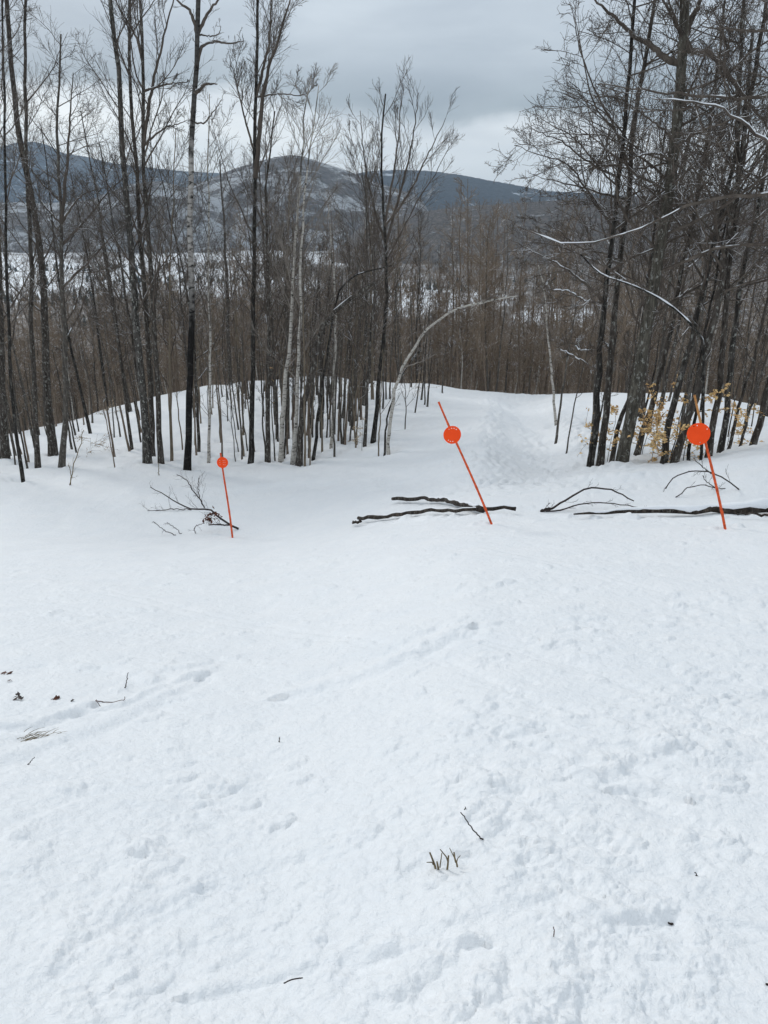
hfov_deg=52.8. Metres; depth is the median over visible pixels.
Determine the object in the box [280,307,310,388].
sapling
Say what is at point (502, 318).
bare tree
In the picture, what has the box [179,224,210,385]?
bare tree
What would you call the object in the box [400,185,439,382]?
bare tree
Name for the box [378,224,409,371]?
bare tree
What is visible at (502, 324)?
bare tree
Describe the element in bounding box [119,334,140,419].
sapling
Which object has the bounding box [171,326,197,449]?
sapling
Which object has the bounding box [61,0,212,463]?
bare tree
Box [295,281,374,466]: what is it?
bare tree
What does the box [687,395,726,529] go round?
marker pole
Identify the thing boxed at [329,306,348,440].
sapling
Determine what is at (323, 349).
sapling
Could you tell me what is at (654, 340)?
bare tree
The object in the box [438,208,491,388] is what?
bare tree
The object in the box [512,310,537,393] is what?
bare tree
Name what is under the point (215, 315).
bare tree
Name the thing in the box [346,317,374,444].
sapling
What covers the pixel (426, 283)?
valley forest
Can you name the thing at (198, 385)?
sapling
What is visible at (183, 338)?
sapling
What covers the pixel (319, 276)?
bare tree
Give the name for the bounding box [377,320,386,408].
sapling
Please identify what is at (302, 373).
sapling
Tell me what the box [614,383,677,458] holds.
beech sapling
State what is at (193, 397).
sapling
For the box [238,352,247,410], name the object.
sapling
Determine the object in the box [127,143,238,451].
bare tree
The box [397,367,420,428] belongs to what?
sapling
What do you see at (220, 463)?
marker pole
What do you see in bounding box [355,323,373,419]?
sapling
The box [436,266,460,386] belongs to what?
bare tree
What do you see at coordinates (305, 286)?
bare tree
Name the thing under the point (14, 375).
bare tree
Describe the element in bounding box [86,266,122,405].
bare tree
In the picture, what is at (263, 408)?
sapling
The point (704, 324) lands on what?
bare tree
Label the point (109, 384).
sapling
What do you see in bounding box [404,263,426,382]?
bare tree
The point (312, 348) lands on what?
sapling
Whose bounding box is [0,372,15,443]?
sapling
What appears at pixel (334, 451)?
sapling
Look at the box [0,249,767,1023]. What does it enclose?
snow ground
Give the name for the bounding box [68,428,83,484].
dry stalk
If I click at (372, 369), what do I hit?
bare tree
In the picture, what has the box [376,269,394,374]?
bare tree
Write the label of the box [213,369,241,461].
sapling
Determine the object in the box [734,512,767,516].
fallen log
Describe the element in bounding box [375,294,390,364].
bare tree
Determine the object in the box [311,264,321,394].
sapling
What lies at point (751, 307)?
bare tree
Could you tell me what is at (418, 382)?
beech sapling
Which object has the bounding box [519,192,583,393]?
bare tree
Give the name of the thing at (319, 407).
bare tree
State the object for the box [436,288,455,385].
bare tree
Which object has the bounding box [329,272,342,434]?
sapling
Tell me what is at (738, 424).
beech sapling
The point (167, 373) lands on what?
sapling
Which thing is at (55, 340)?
bare tree
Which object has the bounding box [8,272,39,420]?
bare tree
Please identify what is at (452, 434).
marker pole
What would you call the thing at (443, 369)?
sapling
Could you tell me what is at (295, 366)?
sapling
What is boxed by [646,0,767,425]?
bare tree
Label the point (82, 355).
bare tree
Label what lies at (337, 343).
sapling
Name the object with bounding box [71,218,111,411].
bare tree
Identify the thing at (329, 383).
sapling
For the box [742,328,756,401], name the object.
bare tree
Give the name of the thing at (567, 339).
bare tree
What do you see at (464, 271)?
bare tree
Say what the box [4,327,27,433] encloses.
bare tree
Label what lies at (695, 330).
sapling
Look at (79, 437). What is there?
beech sapling
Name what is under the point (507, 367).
bare tree
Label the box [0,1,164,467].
bare tree
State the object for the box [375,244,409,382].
bare tree
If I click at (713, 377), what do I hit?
bare tree
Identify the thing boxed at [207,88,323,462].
bare tree
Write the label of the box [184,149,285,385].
bare tree
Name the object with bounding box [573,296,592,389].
bare tree
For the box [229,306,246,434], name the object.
sapling
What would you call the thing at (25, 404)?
sapling
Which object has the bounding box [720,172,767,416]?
bare tree
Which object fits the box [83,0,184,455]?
bare tree
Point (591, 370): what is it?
sapling
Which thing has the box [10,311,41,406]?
bare tree
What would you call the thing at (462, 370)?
bare tree
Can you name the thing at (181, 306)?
bare tree
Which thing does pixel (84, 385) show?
bare tree
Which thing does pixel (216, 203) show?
hill
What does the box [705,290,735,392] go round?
bare tree
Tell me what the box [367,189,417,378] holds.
bare tree
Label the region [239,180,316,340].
bare tree
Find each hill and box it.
[0,142,222,202]
[0,181,230,253]
[193,155,427,250]
[328,193,767,266]
[358,170,621,210]
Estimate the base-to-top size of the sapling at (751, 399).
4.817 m
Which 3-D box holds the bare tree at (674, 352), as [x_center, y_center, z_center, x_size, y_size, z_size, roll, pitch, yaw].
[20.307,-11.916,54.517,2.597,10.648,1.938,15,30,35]
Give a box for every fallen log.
[357,496,515,519]
[574,498,767,514]
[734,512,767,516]
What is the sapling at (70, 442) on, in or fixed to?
on the snow ground
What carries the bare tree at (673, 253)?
on the snow ground
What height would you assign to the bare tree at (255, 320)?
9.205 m
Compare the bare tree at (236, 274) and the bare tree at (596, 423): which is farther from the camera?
the bare tree at (236, 274)
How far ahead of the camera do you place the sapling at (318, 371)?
29.20 m
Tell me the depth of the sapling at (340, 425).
28.10 m
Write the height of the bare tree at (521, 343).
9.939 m
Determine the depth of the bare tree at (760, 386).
47.05 m
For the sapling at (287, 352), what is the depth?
28.24 m
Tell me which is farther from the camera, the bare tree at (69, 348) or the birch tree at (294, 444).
the bare tree at (69, 348)
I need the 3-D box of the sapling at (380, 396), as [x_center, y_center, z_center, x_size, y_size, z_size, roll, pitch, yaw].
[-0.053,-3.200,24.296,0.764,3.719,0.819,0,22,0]
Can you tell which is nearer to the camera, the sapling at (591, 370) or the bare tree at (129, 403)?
the sapling at (591, 370)
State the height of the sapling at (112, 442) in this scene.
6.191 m
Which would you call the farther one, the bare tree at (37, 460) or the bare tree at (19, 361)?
the bare tree at (19, 361)
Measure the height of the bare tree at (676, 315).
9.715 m
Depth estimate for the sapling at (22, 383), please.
41.53 m
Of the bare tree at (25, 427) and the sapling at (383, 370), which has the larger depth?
the bare tree at (25, 427)
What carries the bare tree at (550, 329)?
on the snow ground
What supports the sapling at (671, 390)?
on the snow ground
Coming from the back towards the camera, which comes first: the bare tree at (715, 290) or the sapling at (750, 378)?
the bare tree at (715, 290)
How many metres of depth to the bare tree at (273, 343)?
29.81 m
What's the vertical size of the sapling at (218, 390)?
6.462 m
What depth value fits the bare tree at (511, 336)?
47.61 m
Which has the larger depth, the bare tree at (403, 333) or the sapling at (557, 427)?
the bare tree at (403, 333)
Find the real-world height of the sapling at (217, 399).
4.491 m
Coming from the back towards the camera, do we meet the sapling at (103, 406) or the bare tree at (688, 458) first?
the sapling at (103, 406)
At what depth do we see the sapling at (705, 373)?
29.66 m
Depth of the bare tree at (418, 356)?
52.54 m
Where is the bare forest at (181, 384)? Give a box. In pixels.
[2,168,767,432]
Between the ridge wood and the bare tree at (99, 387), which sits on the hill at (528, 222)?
the ridge wood
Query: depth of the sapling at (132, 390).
32.53 m
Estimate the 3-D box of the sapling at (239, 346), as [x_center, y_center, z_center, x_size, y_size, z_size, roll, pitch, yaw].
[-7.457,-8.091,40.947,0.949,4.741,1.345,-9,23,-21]
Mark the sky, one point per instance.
(485, 49)
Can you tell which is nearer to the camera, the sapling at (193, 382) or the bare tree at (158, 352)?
the sapling at (193, 382)
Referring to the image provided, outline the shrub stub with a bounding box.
[426,848,460,869]
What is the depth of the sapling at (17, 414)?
29.17 m
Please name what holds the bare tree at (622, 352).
on the snow ground
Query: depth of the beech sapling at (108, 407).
42.48 m
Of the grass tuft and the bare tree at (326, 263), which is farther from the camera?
the bare tree at (326, 263)
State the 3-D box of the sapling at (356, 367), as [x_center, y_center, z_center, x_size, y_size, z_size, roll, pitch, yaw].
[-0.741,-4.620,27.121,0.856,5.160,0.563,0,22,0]
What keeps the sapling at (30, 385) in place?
on the snow ground
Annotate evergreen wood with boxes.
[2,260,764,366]
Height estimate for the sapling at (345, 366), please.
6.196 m
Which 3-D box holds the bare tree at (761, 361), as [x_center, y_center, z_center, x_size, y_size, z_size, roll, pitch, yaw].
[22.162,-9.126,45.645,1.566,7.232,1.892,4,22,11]
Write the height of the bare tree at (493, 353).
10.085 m
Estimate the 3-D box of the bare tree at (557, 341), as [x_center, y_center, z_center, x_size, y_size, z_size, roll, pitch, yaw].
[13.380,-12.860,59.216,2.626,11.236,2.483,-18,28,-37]
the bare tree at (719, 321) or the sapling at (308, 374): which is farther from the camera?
the bare tree at (719, 321)
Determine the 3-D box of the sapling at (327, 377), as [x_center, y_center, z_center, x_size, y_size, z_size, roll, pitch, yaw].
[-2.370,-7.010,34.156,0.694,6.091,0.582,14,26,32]
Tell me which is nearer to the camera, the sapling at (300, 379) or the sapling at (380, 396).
the sapling at (380, 396)
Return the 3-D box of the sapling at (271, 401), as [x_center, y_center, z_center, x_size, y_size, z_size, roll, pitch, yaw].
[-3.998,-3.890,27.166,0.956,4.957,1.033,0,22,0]
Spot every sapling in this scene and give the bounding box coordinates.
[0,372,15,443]
[0,386,22,464]
[3,335,28,468]
[5,371,21,454]
[7,385,16,455]
[8,373,29,461]
[11,328,32,433]
[12,354,33,437]
[13,350,33,446]
[25,335,46,434]
[25,362,39,434]
[41,369,60,455]
[49,345,72,449]
[55,343,75,434]
[57,375,76,452]
[60,355,79,431]
[67,434,115,456]
[72,317,86,424]
[78,347,98,422]
[82,309,115,456]
[87,396,123,414]
[89,343,114,466]
[92,303,120,436]
[100,322,118,437]
[101,313,130,451]
[115,313,141,441]
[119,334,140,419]
[126,345,141,432]
[133,345,149,426]
[164,333,173,408]
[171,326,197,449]
[172,287,186,381]
[178,331,203,444]
[178,333,200,388]
[182,319,201,454]
[182,345,199,407]
[192,360,216,414]
[194,344,203,423]
[195,315,202,394]
[199,334,212,414]
[200,291,226,456]
[205,341,225,442]
[206,294,217,407]
[207,291,222,396]
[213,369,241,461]
[216,311,228,400]
[217,340,227,420]
[218,342,231,402]
[223,358,238,451]
[224,332,240,429]
[227,345,249,459]
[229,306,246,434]
[230,294,244,456]
[230,314,240,400]
[232,313,247,391]
[232,320,257,451]
[232,353,249,450]
[237,326,250,408]
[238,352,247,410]
[239,308,249,393]
[240,307,249,398]
[247,327,264,416]
[255,286,271,391]
[255,365,276,460]
[258,322,271,405]
[258,332,280,460]
[259,300,274,424]
[270,351,290,441]
[276,348,291,417]
[278,345,300,454]
[279,339,283,404]
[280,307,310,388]
[281,296,295,370]
[282,323,294,381]
[283,308,314,409]
[284,301,294,458]
[284,341,305,448]
[288,299,313,465]
[289,327,302,419]
[290,352,303,441]
[293,319,306,418]
[296,325,308,408]
[300,263,337,428]
[301,310,312,435]
[302,271,308,379]
[302,339,324,457]
[303,316,321,433]
[305,264,316,427]
[305,282,320,418]
[305,350,325,465]
[306,259,322,437]
[309,284,333,437]
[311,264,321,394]
[312,284,317,399]
[312,296,325,410]
[313,328,343,456]
[321,319,343,451]
[323,302,331,407]
[324,325,338,436]
[326,294,352,411]
[326,303,333,412]
[326,303,334,437]
[327,313,345,443]
[328,271,339,419]
[328,328,333,404]
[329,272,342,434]
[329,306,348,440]
[330,272,346,418]
[330,318,345,408]
[335,320,365,444]
[337,303,365,429]
[338,346,366,447]
[339,298,351,373]
[339,310,363,421]
[340,259,359,417]
[340,281,354,435]
[340,344,357,444]
[344,279,369,441]
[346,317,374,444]
[347,417,364,443]
[348,263,370,420]
[348,323,357,425]
[351,305,370,438]
[353,307,367,429]
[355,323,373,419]
[359,277,375,416]
[370,350,393,455]
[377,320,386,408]
[378,303,391,398]
[387,306,399,398]
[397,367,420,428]
[401,296,416,386]
[406,368,438,391]
[413,336,442,404]
[414,304,433,412]
[420,303,433,399]
[426,346,437,406]
[430,342,446,392]
[546,303,583,443]
[565,307,599,453]
[578,403,645,461]
[580,252,725,460]
[584,333,617,447]
[600,329,621,417]
[605,319,621,378]
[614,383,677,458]
[618,399,705,461]
[622,273,662,383]
[636,374,747,462]
[644,334,672,417]
[667,330,706,459]
[668,315,688,400]
[683,331,702,399]
[684,310,714,436]
[699,293,729,411]
[706,326,729,375]
[722,400,764,444]
[727,267,767,436]
[740,323,767,439]
[749,309,767,411]
[751,343,767,426]
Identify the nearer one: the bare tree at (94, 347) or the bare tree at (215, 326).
the bare tree at (215, 326)
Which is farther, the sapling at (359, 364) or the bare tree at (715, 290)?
the bare tree at (715, 290)
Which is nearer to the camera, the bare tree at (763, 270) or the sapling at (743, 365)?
the sapling at (743, 365)
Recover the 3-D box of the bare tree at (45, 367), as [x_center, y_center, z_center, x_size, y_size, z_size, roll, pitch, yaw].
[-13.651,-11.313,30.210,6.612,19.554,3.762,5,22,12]
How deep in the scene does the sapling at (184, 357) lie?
32.96 m
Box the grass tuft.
[17,727,65,741]
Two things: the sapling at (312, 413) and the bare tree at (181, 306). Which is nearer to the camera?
the sapling at (312, 413)
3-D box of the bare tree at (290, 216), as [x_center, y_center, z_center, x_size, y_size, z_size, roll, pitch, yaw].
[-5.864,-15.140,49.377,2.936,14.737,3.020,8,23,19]
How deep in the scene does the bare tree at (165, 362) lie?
67.28 m
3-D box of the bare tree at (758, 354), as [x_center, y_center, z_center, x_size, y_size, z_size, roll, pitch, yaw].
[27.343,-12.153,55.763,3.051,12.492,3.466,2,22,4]
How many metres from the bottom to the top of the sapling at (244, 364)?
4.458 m
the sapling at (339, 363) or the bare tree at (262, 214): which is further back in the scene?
the bare tree at (262, 214)
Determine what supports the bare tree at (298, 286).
on the snow ground
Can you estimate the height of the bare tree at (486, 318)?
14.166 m
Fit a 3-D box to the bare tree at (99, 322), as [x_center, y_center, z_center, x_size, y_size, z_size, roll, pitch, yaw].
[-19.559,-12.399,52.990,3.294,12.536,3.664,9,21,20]
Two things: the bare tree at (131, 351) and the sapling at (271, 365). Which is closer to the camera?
the sapling at (271, 365)
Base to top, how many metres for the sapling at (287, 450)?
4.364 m
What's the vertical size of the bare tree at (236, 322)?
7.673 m
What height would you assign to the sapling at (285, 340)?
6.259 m
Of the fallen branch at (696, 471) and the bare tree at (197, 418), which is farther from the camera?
the bare tree at (197, 418)
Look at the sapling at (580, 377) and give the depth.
20.03 m
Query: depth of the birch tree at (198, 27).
23.88 m
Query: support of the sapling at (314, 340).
on the snow ground
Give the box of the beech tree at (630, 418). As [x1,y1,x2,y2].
[495,0,767,462]
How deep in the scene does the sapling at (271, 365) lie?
33.27 m
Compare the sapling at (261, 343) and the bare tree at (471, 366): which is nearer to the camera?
the sapling at (261, 343)
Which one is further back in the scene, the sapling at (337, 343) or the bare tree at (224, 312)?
the bare tree at (224, 312)
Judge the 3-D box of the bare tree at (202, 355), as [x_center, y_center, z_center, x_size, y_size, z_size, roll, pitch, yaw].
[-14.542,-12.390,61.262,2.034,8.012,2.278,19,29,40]
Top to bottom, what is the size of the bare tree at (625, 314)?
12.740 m
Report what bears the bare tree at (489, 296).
on the snow ground
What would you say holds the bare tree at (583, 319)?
on the snow ground
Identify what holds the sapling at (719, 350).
on the snow ground
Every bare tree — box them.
[0,0,51,481]
[0,0,69,458]
[0,0,89,467]
[0,0,107,456]
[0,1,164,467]
[2,282,39,430]
[3,302,22,431]
[3,303,38,412]
[4,110,99,433]
[4,320,29,418]
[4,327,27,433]
[6,313,29,415]
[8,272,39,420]
[9,224,73,426]
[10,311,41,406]
[13,277,55,425]
[21,282,42,402]
[33,288,73,419]
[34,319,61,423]
[35,323,60,422]
[36,309,62,409]
[37,83,152,449]
[45,0,214,463]
[48,149,114,407]
[49,261,85,418]
[50,304,84,420]
[52,288,87,419]
[59,285,100,414]
[59,310,89,404]
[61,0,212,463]
[67,104,164,386]
[69,343,92,409]
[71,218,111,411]
[74,286,105,390]
[79,203,182,412]
[81,234,119,379]
[82,98,231,460]
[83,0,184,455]
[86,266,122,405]
[91,334,109,404]
[96,259,122,401]
[100,250,132,405]
[104,300,127,397]
[110,252,138,400]
[115,286,146,398]
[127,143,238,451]
[127,208,174,396]
[134,292,161,377]
[138,181,241,417]
[139,292,168,394]
[140,277,168,394]
[144,287,173,393]
[154,304,180,388]
[156,280,183,392]
[174,236,216,385]
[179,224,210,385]
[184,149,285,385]
[187,307,207,386]
[194,267,216,379]
[196,249,225,384]
[199,0,321,463]
[203,249,232,373]
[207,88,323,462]
[212,248,233,363]
[215,298,232,378]
[221,142,350,438]
[221,288,247,367]
[226,210,265,355]
[227,132,311,383]
[227,200,263,377]
[238,251,274,380]
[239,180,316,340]
[245,282,265,380]
[257,183,320,438]
[272,249,293,358]
[273,280,291,361]
[274,150,313,371]
[274,217,351,396]
[274,226,324,364]
[292,118,429,446]
[294,223,318,352]
[295,221,311,372]
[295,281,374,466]
[311,224,333,346]
[311,261,400,460]
[312,217,395,394]
[330,137,410,405]
[332,203,353,378]
[333,55,462,443]
[336,199,404,399]
[344,207,401,383]
[361,195,382,378]
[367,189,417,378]
[374,272,388,380]
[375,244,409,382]
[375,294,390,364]
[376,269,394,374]
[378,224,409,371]
[383,348,420,455]
[386,231,416,382]
[395,288,423,379]
[399,237,436,382]
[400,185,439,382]
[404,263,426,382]
[410,240,442,379]
[421,299,450,384]
[424,246,447,383]
[426,268,449,384]
[432,177,490,388]
[435,293,459,385]
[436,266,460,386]
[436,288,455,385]
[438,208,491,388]
[438,234,477,388]
[438,311,455,386]
[451,265,484,376]
[452,256,495,389]
[452,282,473,389]
[459,300,479,389]
[460,278,493,389]
[462,198,497,391]
[462,222,498,391]
[463,204,506,390]
[472,249,502,377]
[483,280,503,384]
[485,0,767,466]
[488,259,520,387]
[492,224,522,391]
[492,311,509,391]
[496,252,528,391]
[497,197,549,393]
[503,275,539,392]
[510,302,538,392]
[511,265,537,393]
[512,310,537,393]
[514,269,548,393]
[515,0,767,328]
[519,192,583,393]
[520,0,767,465]
[523,266,564,393]
[529,250,561,394]
[536,251,576,386]
[538,249,571,393]
[540,269,575,393]
[543,215,598,393]
[544,259,584,385]
[549,17,674,421]
[561,299,584,393]
[565,282,584,391]
[566,232,605,392]
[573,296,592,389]
[582,243,609,392]
[582,276,618,384]
[585,0,767,463]
[585,261,612,392]
[586,0,767,457]
[589,286,609,378]
[591,126,655,392]
[594,33,730,421]
[598,0,767,455]
[599,67,762,461]
[602,254,633,391]
[605,244,632,380]
[608,206,660,392]
[612,284,633,391]
[614,249,640,386]
[617,266,640,391]
[622,32,751,433]
[627,228,665,370]
[628,29,726,416]
[635,0,767,462]
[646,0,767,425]
[646,263,666,386]
[648,301,666,385]
[649,218,698,363]
[650,254,685,386]
[650,257,682,391]
[650,268,686,391]
[653,115,767,410]
[654,9,767,452]
[659,179,740,460]
[666,319,681,392]
[669,51,767,409]
[671,258,702,392]
[682,162,745,372]
[684,203,749,393]
[684,277,709,384]
[685,246,723,391]
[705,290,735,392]
[706,234,742,392]
[708,278,735,391]
[717,279,743,397]
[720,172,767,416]
[721,157,767,393]
[721,237,754,399]
[727,262,767,448]
[736,297,767,446]
[736,305,767,387]
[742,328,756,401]
[744,282,767,404]
[747,301,767,402]
[748,192,767,445]
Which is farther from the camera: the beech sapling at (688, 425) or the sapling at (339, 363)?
the sapling at (339, 363)
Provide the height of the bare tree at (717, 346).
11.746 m
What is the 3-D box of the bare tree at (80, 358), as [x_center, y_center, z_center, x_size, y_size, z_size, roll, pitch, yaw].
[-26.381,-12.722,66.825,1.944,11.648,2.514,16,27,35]
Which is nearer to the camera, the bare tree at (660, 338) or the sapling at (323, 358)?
the sapling at (323, 358)
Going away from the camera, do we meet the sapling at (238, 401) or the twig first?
the twig
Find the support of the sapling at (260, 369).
on the snow ground
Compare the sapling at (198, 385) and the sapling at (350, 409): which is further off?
the sapling at (198, 385)
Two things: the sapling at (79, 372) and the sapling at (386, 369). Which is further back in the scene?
the sapling at (79, 372)
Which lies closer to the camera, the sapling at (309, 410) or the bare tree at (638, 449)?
the bare tree at (638, 449)
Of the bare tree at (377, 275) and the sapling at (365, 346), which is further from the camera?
the bare tree at (377, 275)
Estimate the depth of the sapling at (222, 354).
40.22 m
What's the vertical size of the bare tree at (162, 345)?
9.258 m
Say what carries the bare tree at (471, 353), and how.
on the snow ground
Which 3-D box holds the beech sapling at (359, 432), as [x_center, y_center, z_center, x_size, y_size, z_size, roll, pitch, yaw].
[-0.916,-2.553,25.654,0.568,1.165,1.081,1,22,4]
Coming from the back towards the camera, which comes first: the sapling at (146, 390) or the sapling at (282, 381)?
the sapling at (146, 390)
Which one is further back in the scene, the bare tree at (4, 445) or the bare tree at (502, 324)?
the bare tree at (502, 324)
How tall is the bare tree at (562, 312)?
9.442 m
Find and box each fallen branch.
[143,470,238,529]
[153,521,204,534]
[540,481,634,511]
[663,454,738,496]
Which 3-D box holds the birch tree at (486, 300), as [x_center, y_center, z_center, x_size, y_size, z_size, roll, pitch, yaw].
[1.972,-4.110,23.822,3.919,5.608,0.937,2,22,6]
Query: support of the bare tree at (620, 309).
on the snow ground
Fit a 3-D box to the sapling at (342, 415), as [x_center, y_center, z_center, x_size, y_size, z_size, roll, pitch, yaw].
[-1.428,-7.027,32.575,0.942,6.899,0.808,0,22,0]
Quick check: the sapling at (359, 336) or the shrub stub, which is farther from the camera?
the sapling at (359, 336)
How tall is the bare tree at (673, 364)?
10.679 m
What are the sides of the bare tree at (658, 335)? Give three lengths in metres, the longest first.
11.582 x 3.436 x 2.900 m
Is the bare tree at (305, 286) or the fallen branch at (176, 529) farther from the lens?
the bare tree at (305, 286)
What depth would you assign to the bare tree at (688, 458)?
16.34 m
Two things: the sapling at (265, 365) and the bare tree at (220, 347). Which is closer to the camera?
the sapling at (265, 365)
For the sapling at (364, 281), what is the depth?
28.11 m
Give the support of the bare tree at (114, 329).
on the snow ground
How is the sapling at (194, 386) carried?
on the snow ground
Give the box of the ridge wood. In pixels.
[372,188,767,260]
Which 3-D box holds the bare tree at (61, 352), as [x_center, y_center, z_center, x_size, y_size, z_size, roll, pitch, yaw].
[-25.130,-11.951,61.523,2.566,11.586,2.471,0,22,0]
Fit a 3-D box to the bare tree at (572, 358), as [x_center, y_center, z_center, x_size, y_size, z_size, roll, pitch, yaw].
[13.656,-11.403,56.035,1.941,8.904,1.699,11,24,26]
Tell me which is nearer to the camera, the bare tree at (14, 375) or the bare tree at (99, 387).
the bare tree at (14, 375)
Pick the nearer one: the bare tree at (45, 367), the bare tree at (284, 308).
the bare tree at (45, 367)
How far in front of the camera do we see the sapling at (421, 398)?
35.40 m
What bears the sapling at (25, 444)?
on the snow ground
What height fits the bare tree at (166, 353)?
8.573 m
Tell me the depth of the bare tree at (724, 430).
16.64 m
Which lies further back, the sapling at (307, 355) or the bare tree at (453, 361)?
the bare tree at (453, 361)
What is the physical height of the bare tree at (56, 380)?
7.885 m
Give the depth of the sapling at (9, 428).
30.37 m
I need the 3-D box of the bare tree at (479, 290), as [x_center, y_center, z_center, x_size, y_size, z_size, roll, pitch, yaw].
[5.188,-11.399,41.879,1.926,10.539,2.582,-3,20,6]
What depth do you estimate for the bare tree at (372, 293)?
48.31 m
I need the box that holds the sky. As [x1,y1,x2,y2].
[0,0,767,195]
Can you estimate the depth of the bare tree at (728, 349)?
49.22 m
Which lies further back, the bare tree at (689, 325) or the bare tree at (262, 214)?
the bare tree at (689, 325)
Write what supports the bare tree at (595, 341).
on the snow ground
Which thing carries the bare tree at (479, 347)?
on the snow ground
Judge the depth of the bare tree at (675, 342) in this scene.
28.47 m
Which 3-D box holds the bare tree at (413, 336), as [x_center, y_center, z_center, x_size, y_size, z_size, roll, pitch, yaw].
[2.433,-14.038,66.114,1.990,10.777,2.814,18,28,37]
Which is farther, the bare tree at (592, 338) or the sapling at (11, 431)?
the bare tree at (592, 338)
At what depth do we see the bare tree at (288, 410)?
29.08 m
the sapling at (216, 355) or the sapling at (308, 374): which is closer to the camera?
the sapling at (308, 374)
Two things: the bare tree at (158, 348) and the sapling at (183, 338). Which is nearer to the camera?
the sapling at (183, 338)
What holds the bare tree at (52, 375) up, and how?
on the snow ground
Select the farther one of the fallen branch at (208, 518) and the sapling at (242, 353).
the sapling at (242, 353)
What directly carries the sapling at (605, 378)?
on the snow ground
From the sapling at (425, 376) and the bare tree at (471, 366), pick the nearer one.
the sapling at (425, 376)
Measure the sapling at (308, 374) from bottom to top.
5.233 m
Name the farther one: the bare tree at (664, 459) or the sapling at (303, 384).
the sapling at (303, 384)
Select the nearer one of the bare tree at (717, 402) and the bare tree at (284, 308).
the bare tree at (717, 402)
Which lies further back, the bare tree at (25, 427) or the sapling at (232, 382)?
the bare tree at (25, 427)
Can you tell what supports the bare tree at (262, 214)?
on the snow ground
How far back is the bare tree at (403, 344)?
50.10 m
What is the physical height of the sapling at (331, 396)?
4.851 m
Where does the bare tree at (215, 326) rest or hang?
on the snow ground
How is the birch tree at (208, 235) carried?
on the snow ground
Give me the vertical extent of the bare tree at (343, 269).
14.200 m
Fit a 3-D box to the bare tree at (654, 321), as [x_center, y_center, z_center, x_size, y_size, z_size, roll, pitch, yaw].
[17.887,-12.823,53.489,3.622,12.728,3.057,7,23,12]
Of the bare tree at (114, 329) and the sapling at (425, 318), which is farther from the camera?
the bare tree at (114, 329)
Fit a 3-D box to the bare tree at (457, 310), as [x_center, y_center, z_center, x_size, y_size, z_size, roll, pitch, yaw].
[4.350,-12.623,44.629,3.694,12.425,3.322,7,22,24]
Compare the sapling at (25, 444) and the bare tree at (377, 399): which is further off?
the sapling at (25, 444)
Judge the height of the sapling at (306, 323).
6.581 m
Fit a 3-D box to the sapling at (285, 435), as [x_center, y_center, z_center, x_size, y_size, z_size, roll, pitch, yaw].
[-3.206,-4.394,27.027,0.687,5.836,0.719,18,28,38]
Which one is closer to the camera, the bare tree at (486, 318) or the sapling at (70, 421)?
the sapling at (70, 421)
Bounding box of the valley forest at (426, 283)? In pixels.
[3,248,767,421]
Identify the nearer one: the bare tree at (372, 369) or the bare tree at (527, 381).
the bare tree at (372, 369)
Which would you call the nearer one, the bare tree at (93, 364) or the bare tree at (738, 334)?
the bare tree at (738, 334)
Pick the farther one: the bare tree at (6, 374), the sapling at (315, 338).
the bare tree at (6, 374)
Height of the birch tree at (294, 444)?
12.545 m
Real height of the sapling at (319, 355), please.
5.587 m
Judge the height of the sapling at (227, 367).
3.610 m
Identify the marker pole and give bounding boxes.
[217,453,232,537]
[438,401,492,524]
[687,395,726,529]
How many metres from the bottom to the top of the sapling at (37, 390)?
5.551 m
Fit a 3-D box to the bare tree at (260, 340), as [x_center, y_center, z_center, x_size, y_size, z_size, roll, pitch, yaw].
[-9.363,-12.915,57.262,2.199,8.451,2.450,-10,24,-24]
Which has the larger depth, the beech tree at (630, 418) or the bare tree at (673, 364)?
the bare tree at (673, 364)
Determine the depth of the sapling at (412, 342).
39.65 m
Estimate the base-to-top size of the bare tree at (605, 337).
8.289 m
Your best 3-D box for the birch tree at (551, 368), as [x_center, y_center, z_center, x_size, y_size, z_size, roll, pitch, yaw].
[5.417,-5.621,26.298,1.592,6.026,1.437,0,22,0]
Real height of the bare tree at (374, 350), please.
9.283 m
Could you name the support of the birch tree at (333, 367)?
on the snow ground
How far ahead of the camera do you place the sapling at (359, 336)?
31.23 m
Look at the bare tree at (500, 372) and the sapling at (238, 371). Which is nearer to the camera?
the sapling at (238, 371)
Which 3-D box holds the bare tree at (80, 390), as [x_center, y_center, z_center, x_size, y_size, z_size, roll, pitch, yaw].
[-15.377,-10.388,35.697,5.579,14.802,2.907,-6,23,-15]
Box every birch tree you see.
[169,82,249,462]
[172,0,243,470]
[238,62,346,464]
[256,63,353,462]
[322,200,354,448]
[386,285,516,454]
[526,256,564,425]
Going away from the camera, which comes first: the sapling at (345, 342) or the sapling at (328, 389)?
the sapling at (328, 389)
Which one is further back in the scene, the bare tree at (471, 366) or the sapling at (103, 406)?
the bare tree at (471, 366)
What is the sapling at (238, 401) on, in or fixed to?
on the snow ground
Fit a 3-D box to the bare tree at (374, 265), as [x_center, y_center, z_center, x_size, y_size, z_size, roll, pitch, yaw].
[-0.653,-6.746,24.671,3.875,10.452,3.170,10,24,23]
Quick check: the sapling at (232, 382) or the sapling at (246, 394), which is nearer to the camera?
the sapling at (246, 394)
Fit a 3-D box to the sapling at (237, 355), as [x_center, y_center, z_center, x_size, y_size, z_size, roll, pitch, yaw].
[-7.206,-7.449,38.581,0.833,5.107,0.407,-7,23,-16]
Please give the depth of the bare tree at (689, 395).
23.23 m

